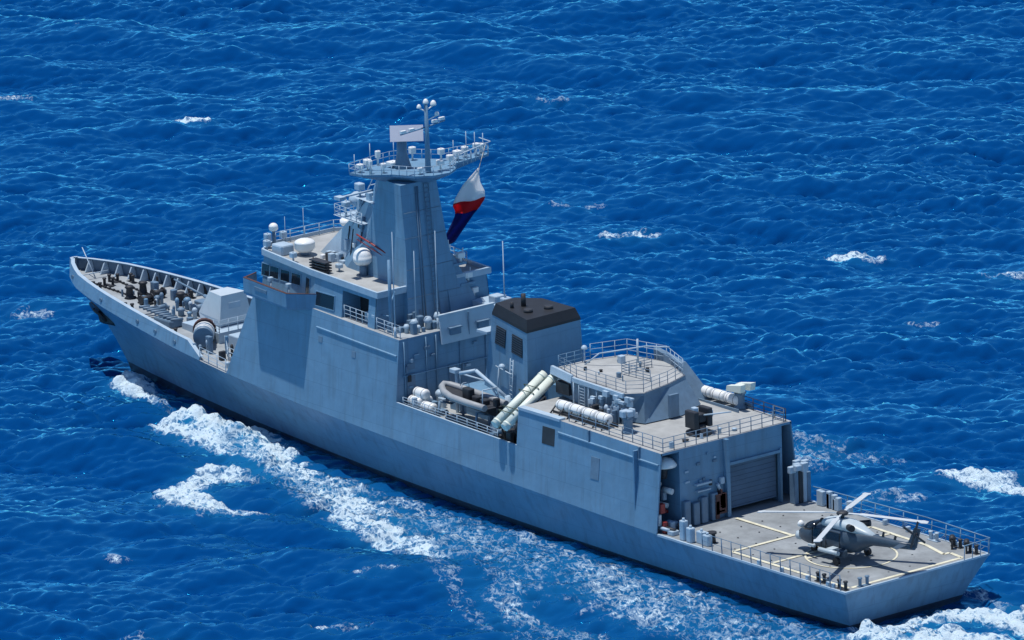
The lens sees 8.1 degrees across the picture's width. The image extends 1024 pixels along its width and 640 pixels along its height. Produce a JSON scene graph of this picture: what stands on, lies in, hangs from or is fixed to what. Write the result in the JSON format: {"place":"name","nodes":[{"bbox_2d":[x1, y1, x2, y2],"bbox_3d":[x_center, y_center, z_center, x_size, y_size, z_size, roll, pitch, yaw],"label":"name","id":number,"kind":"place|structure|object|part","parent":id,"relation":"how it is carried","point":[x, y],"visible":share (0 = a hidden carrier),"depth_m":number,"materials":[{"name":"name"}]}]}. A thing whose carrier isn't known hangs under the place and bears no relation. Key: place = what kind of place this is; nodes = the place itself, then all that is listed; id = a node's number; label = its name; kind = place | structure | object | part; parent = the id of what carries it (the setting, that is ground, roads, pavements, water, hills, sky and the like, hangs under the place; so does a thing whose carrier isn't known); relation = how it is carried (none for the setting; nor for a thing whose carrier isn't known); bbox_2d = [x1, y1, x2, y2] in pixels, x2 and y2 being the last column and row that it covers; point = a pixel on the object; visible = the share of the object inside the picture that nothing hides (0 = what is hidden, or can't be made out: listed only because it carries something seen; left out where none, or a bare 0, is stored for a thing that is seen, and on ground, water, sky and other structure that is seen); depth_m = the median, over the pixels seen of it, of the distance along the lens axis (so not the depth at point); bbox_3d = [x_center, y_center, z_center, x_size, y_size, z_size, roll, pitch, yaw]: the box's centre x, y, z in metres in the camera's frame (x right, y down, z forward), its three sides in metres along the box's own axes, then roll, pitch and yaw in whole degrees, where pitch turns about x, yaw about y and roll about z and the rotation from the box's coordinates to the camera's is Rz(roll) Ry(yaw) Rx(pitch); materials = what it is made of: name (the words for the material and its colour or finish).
{"place":"outdoors","nodes":[
{"label":"outdoors","id":0,"kind":"place"},
{"bbox_2d":[0,0,1023,639],"bbox_3d":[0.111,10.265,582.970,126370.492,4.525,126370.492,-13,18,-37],"label":"sea","id":1,"kind":"structure","parent":0,"point":[808,214],"depth_m":644.41,"materials":[{"name":"liquid"}]},
{"bbox_2d":[70,99,989,627],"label":"warship","id":2,"kind":"object","parent":1,"relation":"on","point":[362,321],"visible":0.99,"depth_m":564.73,"materials":[{"name":"paint"}]},
{"bbox_2d":[407,395,423,407],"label":"life raft canister","id":3,"kind":"object","parent":2,"relation":"on","point":[420,400],"visible":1,"depth_m":568.62,"materials":[{"name":"white plastic"}]},
{"bbox_2d":[413,387,429,399],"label":"life raft canister","id":4,"kind":"object","parent":2,"relation":"on","point":[423,393],"visible":1,"depth_m":568.58,"materials":[{"name":"white plastic"}]},
{"bbox_2d":[420,401,437,412],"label":"life raft canister","id":5,"kind":"object","parent":2,"relation":"on","point":[430,404],"visible":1,"depth_m":567.38,"materials":[{"name":"white plastic"}]},
{"bbox_2d":[446,144,485,243],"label":"national flag","id":6,"kind":"object","parent":2,"relation":"attached to","point":[469,199],"visible":0.97,"depth_m":577.14,"materials":[{"name":"fabric"}]},
{"bbox_2d":[438,381,508,415],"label":"inflatable boat","id":7,"kind":"object","parent":2,"relation":"on","point":[479,400],"visible":1,"depth_m":563.56,"materials":[{"name":"rubber"}]},
{"bbox_2d":[556,399,572,412],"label":"life raft canister","id":8,"kind":"object","parent":2,"relation":"attached to","point":[561,404],"visible":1,"depth_m":554.77,"materials":[{"name":"white plastic"}]},
{"bbox_2d":[568,403,585,416],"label":"life raft canister","id":9,"kind":"object","parent":2,"relation":"attached to","point":[576,407],"visible":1,"depth_m":553.52,"materials":[{"name":"white plastic"}]},
{"bbox_2d":[582,407,598,420],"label":"life raft canister","id":10,"kind":"object","parent":2,"relation":"attached to","point":[589,411],"visible":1,"depth_m":552.23,"materials":[{"name":"white plastic"}]},
{"bbox_2d":[595,411,612,424],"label":"life raft canister","id":11,"kind":"object","parent":2,"relation":"attached to","point":[603,416],"visible":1,"depth_m":550.95,"materials":[{"name":"white plastic"}]},
{"bbox_2d":[701,385,713,397],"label":"life raft canister","id":12,"kind":"object","parent":2,"relation":"on","point":[706,390],"visible":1,"depth_m":557.69,"materials":[{"name":"white plastic"}]},
{"bbox_2d":[710,388,726,401],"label":"life raft canister","id":13,"kind":"object","parent":2,"relation":"on","point":[717,394],"visible":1,"depth_m":556.64,"materials":[{"name":"white plastic"}]},
{"bbox_2d":[724,392,737,404],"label":"life raft canister","id":14,"kind":"object","parent":2,"relation":"on","point":[730,398],"visible":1,"depth_m":555.46,"materials":[{"name":"white plastic"}]},
{"bbox_2d":[757,493,928,565],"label":"helicopter","id":15,"kind":"object","parent":2,"relation":"on","point":[840,535],"visible":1,"depth_m":535.78,"materials":[{"name":"grey metal"}]},
{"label":"window","id":16,"kind":"part","parent":15,"relation":"part of","materials":[{"name":"black glass"}]},
{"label":"window","id":17,"kind":"part","parent":15,"relation":"part of","materials":[{"name":"black glass"}]}
]}

